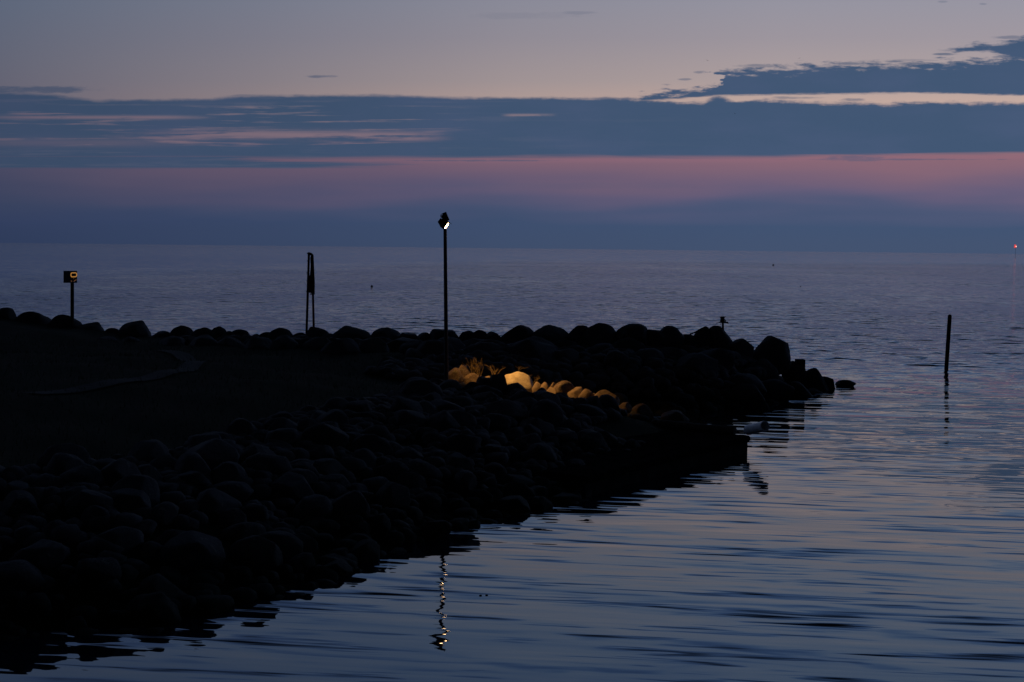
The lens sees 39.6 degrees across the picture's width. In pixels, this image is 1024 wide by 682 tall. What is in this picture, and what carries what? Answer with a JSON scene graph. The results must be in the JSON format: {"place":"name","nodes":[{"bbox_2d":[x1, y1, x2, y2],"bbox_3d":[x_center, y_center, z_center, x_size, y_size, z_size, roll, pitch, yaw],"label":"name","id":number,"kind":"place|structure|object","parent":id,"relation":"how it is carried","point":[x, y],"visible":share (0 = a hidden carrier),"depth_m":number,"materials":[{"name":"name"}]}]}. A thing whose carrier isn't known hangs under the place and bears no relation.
{"place":"outdoors","nodes":[
{"label":"outdoors","id":0,"kind":"place"},
{"bbox_2d":[0,334,404,466],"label":"grass","id":1,"kind":"structure","parent":0,"point":[253,378],"depth_m":36.87,"materials":[{"name":"plant"}]},
{"bbox_2d":[0,319,807,630],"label":"ground","id":2,"kind":"structure","parent":0,"point":[22,409],"depth_m":32.75,"materials":[{"name":"soil"}]},
{"bbox_2d":[0,490,39,517],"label":"boulder","id":3,"kind":"object","parent":2,"relation":"on","point":[14,503],"visible":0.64,"depth_m":21.01,"materials":[{"name":"stone"}]},
{"bbox_2d":[0,559,45,592],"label":"boulder","id":4,"kind":"object","parent":2,"relation":"on","point":[23,575],"visible":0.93,"depth_m":18.50,"materials":[{"name":"stone"}]},
{"bbox_2d":[15,311,51,324],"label":"boulder","id":5,"kind":"object","parent":2,"relation":"on","point":[33,317],"visible":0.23,"depth_m":55.10,"materials":[{"name":"stone"}]},
{"bbox_2d":[23,487,44,507],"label":"boulder","id":6,"kind":"object","parent":2,"relation":"on","point":[37,493],"visible":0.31,"depth_m":21.54,"materials":[{"name":"stone"}]},
{"bbox_2d":[9,539,65,569],"bbox_3d":[-6.482,2.960,19.452,0.613,0.420,0.704,5,18,36],"label":"boulder","id":7,"kind":"object","parent":2,"relation":"on","point":[43,554],"visible":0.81,"depth_m":19.26,"materials":[{"name":"stone"}]},
{"bbox_2d":[36,443,90,468],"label":"boulder","id":8,"kind":"object","parent":2,"relation":"on","point":[79,451],"visible":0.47,"depth_m":23.79,"materials":[{"name":"stone"}]},
{"bbox_2d":[46,314,81,327],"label":"boulder","id":9,"kind":"object","parent":2,"relation":"on","point":[62,321],"visible":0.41,"depth_m":54.62,"materials":[{"name":"stone"}]},
{"bbox_2d":[63,271,76,324],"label":"sign post","id":10,"kind":"object","parent":9,"relation":"on","point":[70,277],"visible":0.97,"depth_m":54.53,"materials":[{"name":"grey"}]},
{"bbox_2d":[44,453,85,475],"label":"boulder","id":11,"kind":"object","parent":2,"relation":"on","point":[58,464],"visible":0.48,"depth_m":22.95,"materials":[{"name":"stone"}]},
{"bbox_2d":[59,465,104,485],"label":"boulder","id":12,"kind":"object","parent":2,"relation":"on","point":[93,474],"visible":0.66,"depth_m":22.43,"materials":[{"name":"stone"}]},
{"bbox_2d":[64,489,112,516],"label":"boulder","id":13,"kind":"object","parent":2,"relation":"on","point":[78,503],"visible":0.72,"depth_m":21.11,"materials":[{"name":"stone"}]},
{"bbox_2d":[80,505,108,525],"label":"boulder","id":14,"kind":"object","parent":2,"relation":"on","point":[89,513],"visible":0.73,"depth_m":20.81,"materials":[{"name":"stone"}]},
{"bbox_2d":[26,350,204,393],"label":"path","id":15,"kind":"structure","parent":2,"relation":"on","point":[194,365],"depth_m":35.91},
{"bbox_2d":[94,526,143,554],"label":"boulder","id":16,"kind":"object","parent":2,"relation":"on","point":[128,539],"visible":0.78,"depth_m":20.10,"materials":[{"name":"stone"}]},
{"bbox_2d":[101,458,141,486],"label":"boulder","id":17,"kind":"object","parent":2,"relation":"on","point":[114,472],"visible":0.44,"depth_m":22.72,"materials":[{"name":"stone"}]},
{"bbox_2d":[109,488,151,512],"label":"boulder","id":18,"kind":"object","parent":2,"relation":"on","point":[130,499],"visible":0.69,"depth_m":21.40,"materials":[{"name":"stone"}]},
{"bbox_2d":[110,474,159,506],"bbox_3d":[-5.840,2.387,22.059,0.751,0.606,0.710,-1,4,-20],"label":"boulder","id":19,"kind":"object","parent":2,"relation":"on","point":[148,485],"visible":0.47,"depth_m":21.96,"materials":[{"name":"stone"}]},
{"bbox_2d":[118,320,151,336],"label":"boulder","id":20,"kind":"object","parent":2,"relation":"on","point":[139,328],"visible":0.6,"depth_m":53.31,"materials":[{"name":"stone"}]},
{"bbox_2d":[135,519,156,537],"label":"boulder","id":21,"kind":"object","parent":2,"relation":"on","point":[147,527],"visible":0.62,"depth_m":20.72,"materials":[{"name":"stone"}]},
{"bbox_2d":[128,439,168,461],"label":"boulder","id":22,"kind":"object","parent":2,"relation":"on","point":[147,450],"visible":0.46,"depth_m":24.85,"materials":[{"name":"stone"}]},
{"bbox_2d":[137,464,162,480],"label":"boulder","id":23,"kind":"object","parent":2,"relation":"on","point":[151,471],"visible":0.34,"depth_m":23.34,"materials":[{"name":"stone"}]},
{"bbox_2d":[125,591,180,625],"bbox_3d":[-4.683,3.569,18.589,0.740,0.582,0.653,-6,10,-1],"label":"boulder","id":24,"kind":"object","parent":2,"relation":"on","point":[156,608],"visible":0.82,"depth_m":18.37,"materials":[{"name":"stone"}]},
{"bbox_2d":[137,573,186,598],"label":"boulder","id":25,"kind":"object","parent":2,"relation":"on","point":[158,582],"visible":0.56,"depth_m":18.99,"materials":[{"name":"stone"}]},
{"bbox_2d":[148,501,178,526],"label":"boulder","id":26,"kind":"object","parent":2,"relation":"on","point":[165,513],"visible":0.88,"depth_m":21.24,"materials":[{"name":"stone"}]},
{"bbox_2d":[159,530,225,573],"bbox_3d":[-4.521,3.090,20.302,0.870,0.656,0.904,-8,14,-1],"label":"boulder","id":27,"kind":"object","parent":2,"relation":"on","point":[185,552],"visible":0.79,"depth_m":20.01,"materials":[{"name":"stone"}]},
{"bbox_2d":[174,452,211,476],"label":"boulder","id":28,"kind":"object","parent":2,"relation":"on","point":[189,461],"visible":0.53,"depth_m":23.91,"materials":[{"name":"stone"}]},
{"bbox_2d":[188,433,221,447],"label":"boulder","id":29,"kind":"object","parent":2,"relation":"on","point":[195,440],"visible":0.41,"depth_m":26.17,"materials":[{"name":"stone"}]},
{"bbox_2d":[187,438,238,467],"bbox_3d":[-5.303,2.084,25.010,0.858,0.569,0.998,-19,21,-36],"label":"boulder","id":30,"kind":"object","parent":2,"relation":"on","point":[216,452],"visible":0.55,"depth_m":24.81,"materials":[{"name":"stone"}]},
{"bbox_2d":[196,488,242,519],"bbox_3d":[-4.740,2.651,22.565,0.712,0.627,0.936,-9,-10,29],"label":"boulder","id":31,"kind":"object","parent":2,"relation":"on","point":[214,503],"visible":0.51,"depth_m":22.23,"materials":[{"name":"stone"}]},
{"bbox_2d":[211,461,247,483],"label":"boulder","id":32,"kind":"object","parent":2,"relation":"on","point":[228,471],"visible":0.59,"depth_m":23.99,"materials":[{"name":"stone"}]},
{"bbox_2d":[207,481,253,502],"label":"boulder","id":33,"kind":"object","parent":2,"relation":"on","point":[241,492],"visible":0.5,"depth_m":23.25,"materials":[{"name":"stone"}]},
{"bbox_2d":[225,418,257,434],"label":"boulder","id":34,"kind":"object","parent":2,"relation":"on","point":[239,426],"visible":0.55,"depth_m":27.92,"materials":[{"name":"stone"}]},
{"bbox_2d":[228,522,265,542],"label":"boulder","id":35,"kind":"object","parent":2,"relation":"on","point":[242,530],"visible":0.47,"depth_m":21.50,"materials":[{"name":"stone"}]},
{"bbox_2d":[240,503,268,521],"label":"boulder","id":36,"kind":"object","parent":2,"relation":"on","point":[254,512],"visible":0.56,"depth_m":22.51,"materials":[{"name":"stone"}]},
{"bbox_2d":[227,535,282,574],"bbox_3d":[-3.736,3.165,20.869,0.830,0.638,0.751,8,24,37],"label":"boulder","id":37,"kind":"object","parent":2,"relation":"on","point":[255,554],"visible":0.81,"depth_m":20.65,"materials":[{"name":"stone"}]},
{"bbox_2d":[239,445,275,463],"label":"boulder","id":38,"kind":"object","parent":2,"relation":"on","point":[249,451],"visible":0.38,"depth_m":25.35,"materials":[{"name":"stone"}]},
{"bbox_2d":[243,336,271,348],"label":"boulder","id":39,"kind":"object","parent":2,"relation":"on","point":[254,342],"visible":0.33,"depth_m":47.88,"materials":[{"name":"stone"}]},
{"bbox_2d":[246,453,292,474],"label":"boulder","id":40,"kind":"object","parent":2,"relation":"on","point":[275,464],"visible":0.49,"depth_m":24.78,"materials":[{"name":"stone"}]},
{"bbox_2d":[256,530,302,562],"bbox_3d":[-3.582,3.117,21.494,0.892,0.456,0.774,2,4,23],"label":"boulder","id":41,"kind":"object","parent":2,"relation":"on","point":[289,545],"visible":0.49,"depth_m":21.38,"materials":[{"name":"stone"}]},
{"bbox_2d":[267,417,296,430],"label":"boulder","id":42,"kind":"object","parent":2,"relation":"on","point":[282,422],"visible":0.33,"depth_m":28.11,"materials":[{"name":"stone"}]},
{"bbox_2d":[264,428,301,445],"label":"boulder","id":43,"kind":"object","parent":2,"relation":"on","point":[291,436],"visible":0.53,"depth_m":27.29,"materials":[{"name":"stone"}]},
{"bbox_2d":[270,337,298,349],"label":"boulder","id":44,"kind":"object","parent":2,"relation":"on","point":[282,342],"visible":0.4,"depth_m":47.30,"materials":[{"name":"stone"}]},
{"bbox_2d":[271,472,314,501],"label":"boulder","id":45,"kind":"object","parent":2,"relation":"on","point":[296,487],"visible":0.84,"depth_m":24.03,"materials":[{"name":"stone"}]},
{"bbox_2d":[278,468,317,483],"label":"boulder","id":46,"kind":"object","parent":2,"relation":"on","point":[310,476],"visible":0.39,"depth_m":24.72,"materials":[{"name":"stone"}]},
{"bbox_2d":[305,252,314,333],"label":"daymark","id":47,"kind":"object","parent":2,"relation":"on","point":[310,282],"visible":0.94,"depth_m":51.14,"materials":[{"name":"paint"}]},
{"bbox_2d":[291,494,332,523],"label":"boulder","id":48,"kind":"object","parent":2,"relation":"on","point":[315,505],"visible":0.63,"depth_m":23.37,"materials":[{"name":"stone"}]},
{"bbox_2d":[301,336,329,349],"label":"boulder","id":49,"kind":"object","parent":2,"relation":"on","point":[316,343],"visible":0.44,"depth_m":47.32,"materials":[{"name":"stone"}]},
{"bbox_2d":[302,423,348,448],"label":"boulder","id":50,"kind":"object","parent":2,"relation":"on","point":[326,434],"visible":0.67,"depth_m":27.65,"materials":[{"name":"stone"}]},
{"bbox_2d":[312,458,346,474],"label":"boulder","id":51,"kind":"object","parent":2,"relation":"on","point":[325,466],"visible":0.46,"depth_m":25.98,"materials":[{"name":"stone"}]},
{"bbox_2d":[315,409,348,424],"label":"boulder","id":52,"kind":"object","parent":2,"relation":"on","point":[338,416],"visible":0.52,"depth_m":29.51,"materials":[{"name":"stone"}]},
{"bbox_2d":[318,474,350,488],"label":"boulder","id":53,"kind":"object","parent":2,"relation":"on","point":[341,479],"visible":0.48,"depth_m":25.10,"materials":[{"name":"stone"}]},
{"bbox_2d":[324,558,352,576],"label":"boulder","id":54,"kind":"object","parent":2,"relation":"on","point":[342,567],"visible":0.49,"depth_m":21.19,"materials":[{"name":"stone"}]},
{"bbox_2d":[321,338,361,353],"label":"boulder","id":55,"kind":"object","parent":2,"relation":"on","point":[345,346],"visible":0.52,"depth_m":46.19,"materials":[{"name":"stone"}]},
{"bbox_2d":[329,325,370,339],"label":"boulder","id":56,"kind":"object","parent":2,"relation":"on","point":[346,331],"visible":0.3,"depth_m":49.84,"materials":[{"name":"stone"}]},
{"bbox_2d":[332,490,369,520],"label":"boulder","id":57,"kind":"object","parent":2,"relation":"on","point":[354,502],"visible":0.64,"depth_m":23.63,"materials":[{"name":"stone"}]},
{"bbox_2d":[339,457,366,474],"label":"boulder","id":58,"kind":"object","parent":2,"relation":"on","point":[355,466],"visible":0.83,"depth_m":26.47,"materials":[{"name":"stone"}]},
{"bbox_2d":[348,539,379,563],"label":"boulder","id":59,"kind":"object","parent":2,"relation":"on","point":[365,551],"visible":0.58,"depth_m":22.18,"materials":[{"name":"stone"}]},
{"bbox_2d":[351,448,376,467],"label":"boulder","id":60,"kind":"object","parent":2,"relation":"on","point":[368,456],"visible":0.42,"depth_m":26.88,"materials":[{"name":"stone"}]},
{"bbox_2d":[361,476,388,494],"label":"boulder","id":61,"kind":"object","parent":2,"relation":"on","point":[374,484],"visible":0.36,"depth_m":25.51,"materials":[{"name":"stone"}]},
{"bbox_2d":[360,425,391,440],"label":"boulder","id":62,"kind":"object","parent":2,"relation":"on","point":[381,431],"visible":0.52,"depth_m":29.10,"materials":[{"name":"stone"}]},
{"bbox_2d":[369,327,400,340],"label":"boulder","id":63,"kind":"object","parent":2,"relation":"on","point":[390,333],"visible":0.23,"depth_m":49.66,"materials":[{"name":"stone"}]},
{"bbox_2d":[0,333,783,640],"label":"rubble","id":64,"kind":"object","parent":2,"relation":"on","point":[203,596],"visible":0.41,"depth_m":24.74,"materials":[{"name":"stone"}]},
{"bbox_2d":[490,374,507,394],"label":"boulder","id":65,"kind":"object","parent":64,"relation":"on","point":[498,381],"visible":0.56,"depth_m":36.59,"materials":[{"name":"stone"}]},
{"bbox_2d":[390,397,422,412],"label":"boulder","id":66,"kind":"object","parent":2,"relation":"on","point":[400,403],"visible":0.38,"depth_m":31.64,"materials":[{"name":"stone"}]},
{"bbox_2d":[391,447,423,458],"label":"boulder","id":67,"kind":"object","parent":2,"relation":"on","point":[409,452],"visible":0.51,"depth_m":27.60,"materials":[{"name":"stone"}]},
{"bbox_2d":[394,410,426,426],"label":"boulder","id":68,"kind":"object","parent":2,"relation":"on","point":[406,417],"visible":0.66,"depth_m":30.37,"materials":[{"name":"stone"}]},
{"bbox_2d":[400,379,444,396],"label":"boulder","id":69,"kind":"object","parent":2,"relation":"on","point":[420,387],"visible":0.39,"depth_m":34.28,"materials":[{"name":"stone"}]},
{"bbox_2d":[404,458,442,480],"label":"boulder","id":70,"kind":"object","parent":2,"relation":"on","point":[426,470],"visible":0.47,"depth_m":26.80,"materials":[{"name":"stone"}]},
{"bbox_2d":[427,410,460,431],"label":"boulder","id":71,"kind":"object","parent":2,"relation":"on","point":[442,420],"visible":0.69,"depth_m":30.36,"materials":[{"name":"stone"}]},
{"bbox_2d":[438,212,450,380],"bbox_3d":[-1.806,-1.034,38.315,0.425,4.872,0.342,1,4,0],"label":"lamp post","id":72,"kind":"object","parent":2,"relation":"on","point":[443,222],"visible":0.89,"depth_m":38.26,"materials":[{"name":"metal"}]},
{"bbox_2d":[430,399,465,411],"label":"boulder","id":73,"kind":"object","parent":2,"relation":"on","point":[440,404],"visible":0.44,"depth_m":32.39,"materials":[{"name":"stone"}]},
{"bbox_2d":[446,452,474,471],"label":"boulder","id":74,"kind":"object","parent":2,"relation":"on","point":[457,460],"visible":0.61,"depth_m":27.56,"materials":[{"name":"stone"}]},
{"bbox_2d":[447,410,476,426],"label":"boulder","id":75,"kind":"object","parent":2,"relation":"on","point":[462,418],"visible":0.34,"depth_m":30.82,"materials":[{"name":"stone"}]},
{"bbox_2d":[452,470,476,493],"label":"boulder","id":76,"kind":"object","parent":2,"relation":"on","point":[464,481],"visible":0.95,"depth_m":26.68,"materials":[{"name":"stone"}]},
{"bbox_2d":[494,495,529,513],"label":"boulder","id":77,"kind":"object","parent":2,"relation":"on","point":[512,504],"visible":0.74,"depth_m":26.29,"materials":[{"name":"stone"}]},
{"bbox_2d":[499,325,533,343],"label":"boulder","id":78,"kind":"object","parent":2,"relation":"on","point":[518,333],"visible":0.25,"depth_m":48.63,"materials":[{"name":"stone"}]},
{"bbox_2d":[505,371,532,391],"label":"boulder","id":79,"kind":"object","parent":2,"relation":"on","point":[524,380],"visible":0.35,"depth_m":39.08,"materials":[{"name":"stone"}]},
{"bbox_2d":[519,418,554,439],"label":"boulder","id":80,"kind":"object","parent":2,"relation":"on","point":[547,429],"visible":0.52,"depth_m":31.84,"materials":[{"name":"stone"}]},
{"bbox_2d":[521,443,557,461],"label":"boulder","id":81,"kind":"object","parent":2,"relation":"on","point":[540,451],"visible":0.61,"depth_m":29.46,"materials":[{"name":"stone"}]},
{"bbox_2d":[528,496,552,509],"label":"boulder","id":82,"kind":"object","parent":2,"relation":"on","point":[539,503],"visible":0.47,"depth_m":26.83,"materials":[{"name":"stone"}]},
{"bbox_2d":[529,399,563,427],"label":"boulder","id":83,"kind":"object","parent":2,"relation":"on","point":[549,411],"visible":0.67,"depth_m":32.77,"materials":[{"name":"stone"}]},
{"bbox_2d":[531,325,568,342],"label":"boulder","id":84,"kind":"object","parent":2,"relation":"on","point":[552,333],"visible":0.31,"depth_m":48.53,"materials":[{"name":"stone"}]},
{"bbox_2d":[549,492,580,503],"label":"boulder","id":85,"kind":"object","parent":2,"relation":"on","point":[561,498],"visible":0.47,"depth_m":27.43,"materials":[{"name":"stone"}]},
{"bbox_2d":[565,325,587,344],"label":"boulder","id":86,"kind":"object","parent":2,"relation":"on","point":[576,334],"visible":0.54,"depth_m":48.41,"materials":[{"name":"stone"}]},
{"bbox_2d":[575,404,606,421],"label":"boulder","id":87,"kind":"object","parent":2,"relation":"on","point":[590,410],"visible":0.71,"depth_m":34.99,"materials":[{"name":"stone"}]},
{"bbox_2d":[576,429,607,451],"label":"boulder","id":88,"kind":"object","parent":2,"relation":"on","point":[590,440],"visible":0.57,"depth_m":31.79,"materials":[{"name":"stone"}]},
{"bbox_2d":[584,323,615,346],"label":"boulder","id":89,"kind":"object","parent":2,"relation":"on","point":[596,333],"visible":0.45,"depth_m":48.31,"materials":[{"name":"stone"}]},
{"bbox_2d":[615,323,648,345],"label":"boulder","id":90,"kind":"object","parent":2,"relation":"on","point":[638,332],"visible":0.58,"depth_m":48.05,"materials":[{"name":"stone"}]},
{"bbox_2d":[542,419,749,494],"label":"jetty","id":91,"kind":"object","parent":2,"relation":"on","point":[674,446],"visible":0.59,"depth_m":31.56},
{"bbox_2d":[744,421,769,434],"bbox_3d":[5.926,2.106,34.456,0.261,0.432,0.815,-1,4,-22],"label":"pipe","id":92,"kind":"object","parent":91,"relation":"attached to","point":[757,427],"visible":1,"depth_m":34.31,"materials":[{"name":"grey plastic"}]},
{"bbox_2d":[633,348,664,363],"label":"boulder","id":93,"kind":"object","parent":2,"relation":"on","point":[645,354],"visible":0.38,"depth_m":45.73,"materials":[{"name":"stone"}]},
{"bbox_2d":[648,329,664,346],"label":"boulder","id":94,"kind":"object","parent":2,"relation":"on","point":[656,338],"visible":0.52,"depth_m":48.23,"materials":[{"name":"stone"}]},
{"bbox_2d":[660,326,684,347],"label":"boulder","id":95,"kind":"object","parent":2,"relation":"on","point":[674,337],"visible":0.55,"depth_m":48.31,"materials":[{"name":"stone"}]},
{"bbox_2d":[661,410,688,421],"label":"boulder","id":96,"kind":"object","parent":2,"relation":"on","point":[674,415],"visible":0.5,"depth_m":36.96,"materials":[{"name":"stone"}]},
{"bbox_2d":[694,326,712,347],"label":"boulder","id":97,"kind":"object","parent":2,"relation":"on","point":[702,335],"visible":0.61,"depth_m":48.76,"materials":[{"name":"stone"}]},
{"bbox_2d":[709,325,732,349],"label":"boulder","id":98,"kind":"object","parent":2,"relation":"on","point":[721,338],"visible":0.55,"depth_m":48.77,"materials":[{"name":"stone"}]},
{"bbox_2d":[730,338,753,356],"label":"boulder","id":99,"kind":"object","parent":2,"relation":"on","point":[742,347],"visible":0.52,"depth_m":49.02,"materials":[{"name":"stone"}]},
{"bbox_2d":[730,373,766,395],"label":"boulder","id":100,"kind":"object","parent":2,"relation":"on","point":[748,378],"visible":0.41,"depth_m":45.34,"materials":[{"name":"stone"}]},
{"bbox_2d":[752,336,790,374],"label":"boulder","id":101,"kind":"object","parent":2,"relation":"on","point":[774,351],"visible":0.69,"depth_m":49.32,"materials":[{"name":"stone"}]},
{"bbox_2d":[763,379,794,401],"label":"boulder","id":102,"kind":"object","parent":2,"relation":"on","point":[778,390],"visible":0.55,"depth_m":46.35,"materials":[{"name":"stone"}]},
{"bbox_2d":[781,361,805,382],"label":"boulder","id":103,"kind":"object","parent":2,"relation":"on","point":[796,372],"visible":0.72,"depth_m":49.97,"materials":[{"name":"stone"}]},
{"bbox_2d":[788,381,812,397],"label":"boulder","id":104,"kind":"object","parent":2,"relation":"on","point":[801,391],"visible":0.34,"depth_m":47.80,"materials":[{"name":"stone"}]},
{"bbox_2d":[802,368,828,389],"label":"boulder","id":105,"kind":"object","parent":2,"relation":"on","point":[815,379],"visible":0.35,"depth_m":50.41,"materials":[{"name":"stone"}]},
{"bbox_2d":[0,243,1023,681],"bbox_3d":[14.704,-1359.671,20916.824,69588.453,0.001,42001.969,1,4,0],"label":"water","id":106,"kind":"structure","parent":0,"point":[868,527],"depth_m":26.84,"materials":[{"name":"blue liquid"}]},
{"bbox_2d":[944,314,951,367],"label":"pile","id":107,"kind":"object","parent":106,"relation":"in","point":[948,336],"visible":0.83,"depth_m":60.72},
{"bbox_2d":[0,0,1023,253],"label":"sky","id":108,"kind":"structure","parent":0,"point":[897,126],"materials":[{"name":"blue"}]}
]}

